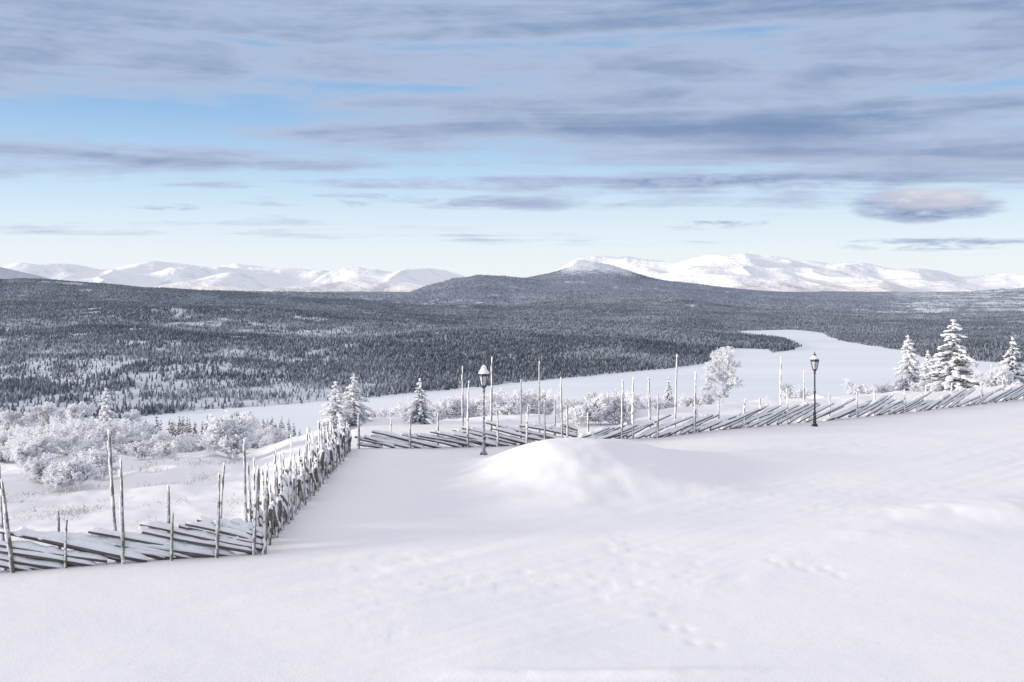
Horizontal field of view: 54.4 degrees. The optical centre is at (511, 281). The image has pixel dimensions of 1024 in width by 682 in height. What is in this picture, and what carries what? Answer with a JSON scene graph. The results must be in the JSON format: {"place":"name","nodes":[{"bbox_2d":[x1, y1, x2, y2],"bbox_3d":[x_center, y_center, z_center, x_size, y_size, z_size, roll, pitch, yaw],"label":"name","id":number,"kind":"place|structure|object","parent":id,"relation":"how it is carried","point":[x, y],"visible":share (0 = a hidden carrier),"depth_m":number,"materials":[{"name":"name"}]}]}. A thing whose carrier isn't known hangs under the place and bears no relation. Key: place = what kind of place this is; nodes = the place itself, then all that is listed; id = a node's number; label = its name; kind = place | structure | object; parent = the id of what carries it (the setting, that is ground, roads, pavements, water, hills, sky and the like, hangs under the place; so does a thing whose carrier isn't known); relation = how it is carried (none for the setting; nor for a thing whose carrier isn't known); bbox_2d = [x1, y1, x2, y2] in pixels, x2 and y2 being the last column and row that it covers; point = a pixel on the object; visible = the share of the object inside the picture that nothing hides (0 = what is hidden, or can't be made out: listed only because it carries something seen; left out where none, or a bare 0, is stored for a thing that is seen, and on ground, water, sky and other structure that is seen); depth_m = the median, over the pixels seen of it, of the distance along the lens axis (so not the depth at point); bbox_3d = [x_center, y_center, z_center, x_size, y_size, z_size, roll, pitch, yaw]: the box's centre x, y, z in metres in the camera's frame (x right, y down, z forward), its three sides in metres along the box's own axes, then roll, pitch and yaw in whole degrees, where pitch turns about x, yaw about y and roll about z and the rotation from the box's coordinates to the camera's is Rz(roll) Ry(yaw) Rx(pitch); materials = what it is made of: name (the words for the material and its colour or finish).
{"place":"outdoors","nodes":[
{"label":"outdoors","id":0,"kind":"place"},
{"bbox_2d":[0,384,1023,681],"bbox_3d":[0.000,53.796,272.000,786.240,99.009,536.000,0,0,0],"label":"ground","id":1,"kind":"structure","parent":0,"point":[874,548],"depth_m":18.58,"materials":[{"name":"snow"}]},
{"bbox_2d":[0,431,12,446],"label":"shrub","id":2,"kind":"object","parent":1,"relation":"on","point":[5,437],"visible":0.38,"depth_m":43.51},
{"bbox_2d":[0,443,14,463],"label":"shrub","id":3,"kind":"object","parent":1,"relation":"on","point":[2,448],"visible":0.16,"depth_m":32.70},
{"bbox_2d":[0,409,27,430],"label":"birch tree","id":4,"kind":"object","parent":1,"relation":"on","point":[15,418],"visible":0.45,"depth_m":59.95,"materials":[{"name":"plant"}]},
{"bbox_2d":[2,443,26,461],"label":"shrub","id":5,"kind":"object","parent":1,"relation":"on","point":[6,454],"visible":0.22,"depth_m":32.05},
{"bbox_2d":[0,424,33,435],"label":"shrub","id":6,"kind":"object","parent":1,"relation":"on","point":[1,426],"visible":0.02,"depth_m":50.04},
{"bbox_2d":[7,424,36,443],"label":"shrub","id":7,"kind":"object","parent":1,"relation":"on","point":[15,432],"visible":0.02,"depth_m":42.46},
{"bbox_2d":[9,441,35,464],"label":"shrub","id":8,"kind":"object","parent":1,"relation":"on","point":[20,454],"visible":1,"depth_m":30.82,"materials":[{"name":"plant"}]},
{"bbox_2d":[7,425,38,435],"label":"shrub","id":9,"kind":"object","parent":1,"relation":"on","point":[10,430],"visible":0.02,"depth_m":45.70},
{"bbox_2d":[9,433,54,460],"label":"shrub","id":10,"kind":"object","parent":1,"relation":"on","point":[41,443],"visible":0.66,"depth_m":31.56,"materials":[{"name":"plant"}]},
{"bbox_2d":[4,425,59,446],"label":"shrub","id":11,"kind":"object","parent":1,"relation":"on","point":[39,431],"visible":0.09,"depth_m":41.25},
{"bbox_2d":[17,452,61,481],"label":"shrub","id":12,"kind":"object","parent":1,"relation":"on","point":[29,463],"visible":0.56,"depth_m":27.97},
{"bbox_2d":[22,401,59,428],"bbox_3d":[-29.270,9.405,62.063,2.163,3.827,2.328,1,-1,7],"label":"birch tree","id":13,"kind":"object","parent":1,"relation":"on","point":[46,411],"visible":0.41,"depth_m":61.71,"materials":[{"name":"plant"}]},
{"bbox_2d":[27,433,58,455],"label":"shrub","id":14,"kind":"object","parent":1,"relation":"on","point":[55,451],"visible":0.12,"depth_m":32.17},
{"bbox_2d":[27,458,60,482],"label":"shrub","id":15,"kind":"object","parent":1,"relation":"on","point":[34,468],"visible":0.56,"depth_m":27.92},
{"bbox_2d":[33,408,67,423],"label":"birch tree","id":16,"kind":"object","parent":1,"relation":"on","point":[61,415],"visible":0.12,"depth_m":63.76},
{"bbox_2d":[38,422,70,434],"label":"shrub","id":17,"kind":"object","parent":1,"relation":"on","point":[45,431],"visible":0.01,"depth_m":43.79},
{"bbox_2d":[40,464,75,491],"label":"shrub","id":18,"kind":"object","parent":1,"relation":"on","point":[55,480],"visible":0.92,"depth_m":27.15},
{"bbox_2d":[44,415,77,428],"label":"shrub","id":19,"kind":"object","parent":1,"relation":"on","point":[53,419],"visible":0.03,"depth_m":46.10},
{"bbox_2d":[37,418,100,455],"bbox_3d":[-16.155,5.902,36.932,2.579,1.530,1.612,0,0,17],"label":"shrub","id":20,"kind":"object","parent":1,"relation":"on","point":[64,431],"visible":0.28,"depth_m":36.83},
{"bbox_2d":[46,429,97,453],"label":"shrub","id":21,"kind":"object","parent":1,"relation":"on","point":[67,444],"visible":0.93,"depth_m":32.10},
{"bbox_2d":[52,415,100,430],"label":"shrub","id":22,"kind":"object","parent":1,"relation":"on","point":[73,424],"visible":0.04,"depth_m":44.37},
{"bbox_2d":[56,421,98,452],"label":"shrub","id":23,"kind":"object","parent":1,"relation":"on","point":[68,425],"visible":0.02,"depth_m":39.70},
{"bbox_2d":[55,451,102,488],"bbox_3d":[-12.026,5.257,27.610,1.103,1.059,1.200,0,0,3],"label":"shrub","id":24,"kind":"object","parent":1,"relation":"on","point":[78,469],"visible":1,"depth_m":27.49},
{"bbox_2d":[69,446,88,459],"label":"shrub","id":25,"kind":"object","parent":1,"relation":"on","point":[74,452],"visible":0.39,"depth_m":31.05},
{"bbox_2d":[63,401,96,423],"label":"birch tree","id":26,"kind":"object","parent":1,"relation":"on","point":[73,411],"visible":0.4,"depth_m":59.46,"materials":[{"name":"plant"}]},
{"bbox_2d":[72,413,103,426],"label":"shrub","id":27,"kind":"object","parent":1,"relation":"on","point":[91,418],"visible":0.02,"depth_m":45.15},
{"bbox_2d":[78,446,120,480],"bbox_3d":[-12.372,5.474,29.837,1.064,1.144,1.426,0,0,27],"label":"shrub","id":28,"kind":"object","parent":1,"relation":"on","point":[100,461],"visible":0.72,"depth_m":29.73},
{"bbox_2d":[94,387,115,425],"bbox_3d":[-23.670,8.344,58.017,2.457,4.340,2.300,0,-1,-24],"label":"spruce tree","id":29,"kind":"object","parent":1,"relation":"on","point":[106,413],"visible":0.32,"depth_m":57.94,"materials":[{"name":"white plant"}]},
{"bbox_2d":[84,420,138,454],"bbox_3d":[-15.741,6.212,38.566,2.641,1.551,1.520,0,0,-20],"label":"shrub","id":30,"kind":"object","parent":1,"relation":"on","point":[101,431],"visible":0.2,"depth_m":38.66,"materials":[{"name":"plant"}]},
{"bbox_2d":[94,432,129,454],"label":"shrub","id":31,"kind":"object","parent":1,"relation":"on","point":[117,445],"visible":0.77,"depth_m":36.68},
{"bbox_2d":[1,450,248,540],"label":"heather ground cover","id":32,"kind":"object","parent":1,"relation":"on","point":[63,512],"visible":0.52,"depth_m":25.46,"materials":[{"name":"plant"}]},
{"bbox_2d":[113,418,137,428],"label":"shrub","id":33,"kind":"object","parent":1,"relation":"on","point":[132,423],"visible":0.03,"depth_m":58.06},
{"bbox_2d":[114,409,143,423],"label":"birch tree","id":34,"kind":"object","parent":1,"relation":"on","point":[133,415],"visible":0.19,"depth_m":61.73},
{"bbox_2d":[107,423,154,454],"bbox_3d":[-15.079,6.286,39.371,1.615,1.472,2.565,0,0,0],"label":"shrub","id":35,"kind":"object","parent":1,"relation":"on","point":[137,432],"visible":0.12,"depth_m":39.00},
{"bbox_2d":[102,418,160,437],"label":"shrub","id":36,"kind":"object","parent":1,"relation":"on","point":[151,427],"visible":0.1,"depth_m":40.08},
{"bbox_2d":[109,420,156,429],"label":"shrub","id":37,"kind":"object","parent":1,"relation":"on","point":[139,425],"visible":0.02,"depth_m":47.02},
{"bbox_2d":[0,429,267,572],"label":"roundpole fence","id":38,"kind":"object","parent":1,"relation":"on","point":[206,537],"visible":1,"depth_m":18.80,"materials":[{"name":"grey wood"}]},
{"bbox_2d":[123,432,147,455],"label":"shrub","id":39,"kind":"object","parent":1,"relation":"on","point":[131,440],"visible":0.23,"depth_m":37.37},
{"bbox_2d":[123,434,160,460],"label":"shrub","id":40,"kind":"object","parent":1,"relation":"on","point":[142,449],"visible":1,"depth_m":34.30,"materials":[{"name":"plant"}]},
{"bbox_2d":[141,430,158,448],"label":"shrub","id":41,"kind":"object","parent":1,"relation":"on","point":[147,437],"visible":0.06,"depth_m":39.50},
{"bbox_2d":[155,429,174,442],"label":"shrub","id":42,"kind":"object","parent":1,"relation":"on","point":[162,436],"visible":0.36,"depth_m":42.15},
{"bbox_2d":[152,440,180,458],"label":"shrub","id":43,"kind":"object","parent":1,"relation":"on","point":[167,447],"visible":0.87,"depth_m":35.84,"materials":[{"name":"plant"}]},
{"bbox_2d":[171,420,176,436],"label":"spruce tree","id":44,"kind":"object","parent":1,"relation":"on","point":[174,434],"visible":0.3,"depth_m":76.96,"materials":[{"name":"grey plant"}]},
{"bbox_2d":[176,419,180,435],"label":"spruce tree","id":45,"kind":"object","parent":1,"relation":"on","point":[178,431],"visible":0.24,"depth_m":85.65,"materials":[{"name":"grey plant"}]},
{"bbox_2d":[172,436,191,452],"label":"shrub","id":46,"kind":"object","parent":1,"relation":"on","point":[182,444],"visible":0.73,"depth_m":38.79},
{"bbox_2d":[179,416,186,437],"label":"spruce tree","id":47,"kind":"object","parent":1,"relation":"on","point":[184,426],"visible":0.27,"depth_m":73.62,"materials":[{"name":"grey plant"}]},
{"bbox_2d":[185,417,190,434],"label":"spruce tree","id":48,"kind":"object","parent":1,"relation":"on","point":[188,430],"visible":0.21,"depth_m":77.57,"materials":[{"name":"grey plant"}]},
{"bbox_2d":[183,431,202,450],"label":"shrub","id":49,"kind":"object","parent":1,"relation":"on","point":[187,434],"visible":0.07,"depth_m":59.92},
{"bbox_2d":[191,420,198,450],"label":"spruce tree","id":50,"kind":"object","parent":1,"relation":"on","point":[195,428],"visible":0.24,"depth_m":76.97,"materials":[{"name":"grey plant"}]},
{"bbox_2d":[186,436,207,451],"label":"shrub","id":51,"kind":"object","parent":1,"relation":"on","point":[194,447],"visible":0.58,"depth_m":42.29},
{"bbox_2d":[196,409,262,460],"bbox_3d":[-10.141,5.520,35.896,2.059,1.892,2.246,0,0,14],"label":"shrub","id":52,"kind":"object","parent":1,"relation":"on","point":[234,424],"visible":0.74,"depth_m":35.48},
{"bbox_2d":[203,418,257,458],"bbox_3d":[-10.117,5.643,35.709,1.903,1.621,1.813,0,0,-18],"label":"shrub","id":53,"kind":"object","parent":1,"relation":"on","point":[249,434],"visible":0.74,"depth_m":35.28,"materials":[{"name":"plant"}]},
{"bbox_2d":[205,411,259,445],"bbox_3d":[-11.206,6.058,40.005,2.129,1.649,2.429,0,0,-13],"label":"shrub","id":54,"kind":"object","parent":1,"relation":"on","point":[247,416],"visible":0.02,"depth_m":40.09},
{"bbox_2d":[230,410,254,418],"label":"birch tree","id":55,"kind":"object","parent":1,"relation":"on","point":[236,413],"visible":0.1,"depth_m":62.03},
{"bbox_2d":[250,429,272,448],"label":"shrub","id":56,"kind":"object","parent":1,"relation":"on","point":[263,441],"visible":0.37,"depth_m":43.02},
{"bbox_2d":[258,424,275,443],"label":"shrub","id":57,"kind":"object","parent":1,"relation":"on","point":[269,431],"visible":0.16,"depth_m":46.88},
{"bbox_2d":[262,424,282,442],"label":"shrub","id":58,"kind":"object","parent":1,"relation":"on","point":[276,434],"visible":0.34,"depth_m":50.94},
{"bbox_2d":[274,428,288,442],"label":"shrub","id":59,"kind":"object","parent":1,"relation":"on","point":[284,435],"visible":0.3,"depth_m":52.14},
{"bbox_2d":[247,419,351,544],"bbox_3d":[-5.103,4.512,25.439,0.748,1.884,11.985,0,0,0],"label":"roundpole fence","id":60,"kind":"object","parent":1,"relation":"on","point":[299,485],"visible":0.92,"depth_m":23.29,"materials":[{"name":"grey wood"}]},
{"bbox_2d":[314,381,352,440],"bbox_3d":[-6.536,4.902,36.902,1.744,2.401,1.708,2,2,41],"label":"spruce tree","id":61,"kind":"object","parent":1,"relation":"on","point":[332,410],"visible":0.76,"depth_m":36.81,"materials":[{"name":"white plant"}]},
{"bbox_2d":[337,373,374,426],"bbox_3d":[-6.104,4.713,38.007,1.799,2.408,1.836,0,0,9],"label":"spruce tree","id":62,"kind":"object","parent":1,"relation":"on","point":[355,407],"visible":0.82,"depth_m":37.85,"materials":[{"name":"white plant"}]},
{"bbox_2d":[367,406,390,418],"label":"shrub","id":63,"kind":"object","parent":1,"relation":"on","point":[378,414],"visible":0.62,"depth_m":46.72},
{"bbox_2d":[386,411,400,416],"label":"shrub","id":64,"kind":"object","parent":1,"relation":"on","point":[389,414],"visible":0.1,"depth_m":52.98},
{"bbox_2d":[389,402,414,417],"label":"shrub","id":65,"kind":"object","parent":1,"relation":"on","point":[402,410],"visible":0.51,"depth_m":45.18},
{"bbox_2d":[396,396,412,416],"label":"shrub","id":66,"kind":"object","parent":1,"relation":"on","point":[407,402],"visible":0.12,"depth_m":54.49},
{"bbox_2d":[403,378,435,423],"bbox_3d":[-3.524,4.728,38.051,1.309,2.052,1.107,0,-1,-2],"label":"spruce tree","id":67,"kind":"object","parent":1,"relation":"on","point":[419,415],"visible":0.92,"depth_m":37.91,"materials":[{"name":"white plant"}]},
{"bbox_2d":[418,398,439,419],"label":"shrub","id":68,"kind":"object","parent":1,"relation":"on","point":[431,414],"visible":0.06,"depth_m":46.58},
{"bbox_2d":[426,396,459,419],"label":"shrub","id":69,"kind":"object","parent":1,"relation":"on","point":[439,407],"visible":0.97,"depth_m":45.56,"materials":[{"name":"plant"}]},
{"bbox_2d":[441,394,471,418],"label":"shrub","id":70,"kind":"object","parent":1,"relation":"on","point":[456,406],"visible":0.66,"depth_m":45.82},
{"bbox_2d":[355,357,577,448],"bbox_3d":[-1.382,3.942,32.148,7.346,3.010,0.365,0,0,-14],"label":"roundpole fence","id":71,"kind":"object","parent":1,"relation":"on","point":[466,436],"visible":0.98,"depth_m":32.20,"materials":[{"name":"grey wood"}]},
{"bbox_2d":[448,394,485,417],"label":"shrub","id":72,"kind":"object","parent":1,"relation":"on","point":[473,409],"visible":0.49,"depth_m":47.51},
{"bbox_2d":[478,365,489,454],"bbox_3d":[-0.865,4.000,30.598,0.378,2.900,0.335,0,0,-11],"label":"street lamp","id":73,"kind":"object","parent":1,"relation":"on","point":[483,374],"visible":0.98,"depth_m":30.55,"materials":[{"name":"metal"}]},
{"bbox_2d":[477,390,502,415],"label":"shrub","id":74,"kind":"object","parent":1,"relation":"on","point":[486,405],"visible":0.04,"depth_m":51.07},
{"bbox_2d":[486,388,510,400],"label":"shrub","id":75,"kind":"object","parent":1,"relation":"on","point":[503,395],"visible":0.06,"depth_m":50.68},
{"bbox_2d":[492,393,509,414],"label":"shrub","id":76,"kind":"object","parent":1,"relation":"on","point":[503,401],"visible":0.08,"depth_m":47.66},
{"bbox_2d":[477,389,533,414],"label":"shrub","id":77,"kind":"object","parent":1,"relation":"on","point":[511,406],"visible":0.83,"depth_m":45.59,"materials":[{"name":"plant"}]},
{"bbox_2d":[530,397,543,413],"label":"shrub","id":78,"kind":"object","parent":1,"relation":"on","point":[536,408],"visible":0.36,"depth_m":47.09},
{"bbox_2d":[517,388,564,414],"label":"shrub","id":79,"kind":"object","parent":1,"relation":"on","point":[547,397],"visible":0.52,"depth_m":47.52,"materials":[{"name":"plant"}]},
{"bbox_2d":[551,396,581,419],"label":"shrub","id":80,"kind":"object","parent":1,"relation":"on","point":[572,404],"visible":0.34,"depth_m":39.26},
{"bbox_2d":[563,405,586,426],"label":"shrub","id":81,"kind":"object","parent":1,"relation":"on","point":[580,415],"visible":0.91,"depth_m":36.43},
{"bbox_2d":[572,401,600,423],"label":"shrub","id":82,"kind":"object","parent":1,"relation":"on","point":[590,419],"visible":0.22,"depth_m":37.40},
{"bbox_2d":[584,393,614,424],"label":"shrub","id":83,"kind":"object","parent":1,"relation":"on","point":[594,407],"visible":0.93,"depth_m":37.04,"materials":[{"name":"plant"}]},
{"bbox_2d":[597,392,636,423],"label":"shrub","id":84,"kind":"object","parent":1,"relation":"on","point":[613,403],"visible":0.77,"depth_m":37.22,"materials":[{"name":"plant"}]},
{"bbox_2d":[609,388,636,399],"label":"shrub","id":85,"kind":"object","parent":1,"relation":"on","point":[616,393],"depth_m":41.16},
{"bbox_2d":[607,401,640,423],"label":"shrub","id":86,"kind":"object","parent":1,"relation":"on","point":[617,416],"visible":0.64,"depth_m":37.11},
{"bbox_2d":[626,388,641,405],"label":"shrub","id":87,"kind":"object","parent":1,"relation":"on","point":[638,398],"visible":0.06,"depth_m":44.22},
{"bbox_2d":[638,400,652,409],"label":"shrub","id":88,"kind":"object","parent":1,"relation":"on","point":[643,406],"visible":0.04,"depth_m":49.28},
{"bbox_2d":[639,395,666,409],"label":"shrub","id":89,"kind":"object","parent":1,"relation":"on","point":[653,401],"visible":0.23,"depth_m":57.62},
{"bbox_2d":[651,394,677,409],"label":"shrub","id":90,"kind":"object","parent":1,"relation":"on","point":[667,405],"visible":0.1,"depth_m":58.93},
{"bbox_2d":[663,377,674,405],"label":"spruce tree","id":91,"kind":"object","parent":1,"relation":"on","point":[668,396],"visible":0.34,"depth_m":59.94,"materials":[{"name":"white plant"}]},
{"bbox_2d":[678,392,703,406],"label":"shrub","id":92,"kind":"object","parent":1,"relation":"on","point":[685,402],"visible":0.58,"depth_m":56.62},
{"bbox_2d":[698,385,717,404],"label":"shrub","id":93,"kind":"object","parent":1,"relation":"on","point":[708,400],"visible":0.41,"depth_m":61.82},
{"bbox_2d":[700,346,744,402],"bbox_3d":[12.290,5.810,57.995,2.515,4.160,2.318,1,1,36],"label":"birch tree","id":94,"kind":"object","parent":1,"relation":"on","point":[721,369],"visible":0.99,"depth_m":57.67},
{"bbox_2d":[781,381,813,398],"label":"shrub","id":95,"kind":"object","parent":1,"relation":"on","point":[797,394],"visible":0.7,"depth_m":57.64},
{"bbox_2d":[578,354,1023,438],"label":"roundpole fence","id":96,"kind":"object","parent":1,"relation":"on","point":[740,419],"visible":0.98,"depth_m":36.63,"materials":[{"name":"grey wood"}]},
{"bbox_2d":[810,352,818,426],"bbox_3d":[11.065,3.996,36.400,0.371,2.842,0.321,0,0,-17],"label":"street lamp","id":97,"kind":"object","parent":1,"relation":"on","point":[814,359],"visible":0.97,"depth_m":36.35,"materials":[{"name":"black metal"}]},
{"bbox_2d":[806,393,824,397],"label":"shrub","id":98,"kind":"object","parent":1,"relation":"on","point":[817,396],"visible":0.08,"depth_m":72.03,"materials":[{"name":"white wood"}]},
{"bbox_2d":[840,377,873,394],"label":"shrub","id":99,"kind":"object","parent":1,"relation":"on","point":[859,389],"visible":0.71,"depth_m":57.14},
{"bbox_2d":[874,382,893,392],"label":"shrub","id":100,"kind":"object","parent":1,"relation":"on","point":[886,388],"visible":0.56,"depth_m":60.53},
{"bbox_2d":[892,335,926,390],"bbox_3d":[24.721,5.723,62.018,3.113,4.781,2.913,0,-1,-16],"label":"spruce tree","id":101,"kind":"object","parent":1,"relation":"on","point":[910,362],"visible":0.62,"depth_m":61.78,"materials":[{"name":"white plant"}]},
{"bbox_2d":[908,379,924,391],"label":"shrub","id":102,"kind":"object","parent":1,"relation":"on","point":[918,385],"visible":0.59,"depth_m":58.90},
{"bbox_2d":[919,351,934,383],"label":"spruce tree","id":103,"kind":"object","parent":1,"relation":"on","point":[925,370],"visible":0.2,"depth_m":63.95,"materials":[{"name":"white plant"}]},
{"bbox_2d":[914,382,940,391],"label":"shrub","id":104,"kind":"object","parent":1,"relation":"on","point":[933,387],"visible":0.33,"depth_m":58.37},
{"bbox_2d":[919,319,983,391],"bbox_3d":[26.356,5.017,59.870,4.304,5.462,4.092,0,0,34],"label":"spruce tree","id":105,"kind":"object","parent":1,"relation":"on","point":[955,370],"visible":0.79,"depth_m":59.51,"materials":[{"name":"white plant"}]},
{"bbox_2d":[972,366,1019,386],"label":"shrub","id":106,"kind":"object","parent":1,"relation":"on","point":[995,378],"visible":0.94,"depth_m":57.77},
{"bbox_2d":[998,337,1023,384],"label":"spruce tree","id":107,"kind":"object","parent":1,"relation":"on","point":[1015,366],"visible":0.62,"depth_m":62.69,"materials":[{"name":"white plant"}]},
{"bbox_2d":[0,262,1023,426],"bbox_3d":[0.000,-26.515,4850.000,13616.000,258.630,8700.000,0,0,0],"label":"hill terrain","id":108,"kind":"structure","parent":0,"point":[6,273],"depth_m":1824.05,"materials":[{"name":"snow"}]},
{"bbox_2d":[0,262,1023,426],"bbox_3d":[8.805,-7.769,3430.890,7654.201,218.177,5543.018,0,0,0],"label":"spruce forest","id":109,"kind":"object","parent":108,"relation":"on","point":[414,367],"visible":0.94,"depth_m":1498.23,"materials":[{"name":"plant"}]},
{"bbox_2d":[0,0,1023,276],"label":"sky","id":110,"kind":"structure","parent":0,"point":[511,138],"materials":[{"name":"blue"}]},
{"bbox_2d":[3,253,1023,291],"bbox_3d":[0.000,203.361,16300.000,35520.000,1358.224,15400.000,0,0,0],"label":"mountain range","id":111,"kind":"structure","parent":0,"point":[758,272],"depth_m":13133.15,"materials":[{"name":"snow"}]},
{"bbox_2d":[22,330,1023,438],"bbox_3d":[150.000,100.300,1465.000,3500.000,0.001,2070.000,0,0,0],"label":"frozen lake","id":112,"kind":"structure","parent":0,"point":[840,361],"depth_m":995.45,"materials":[{"name":"snow"}]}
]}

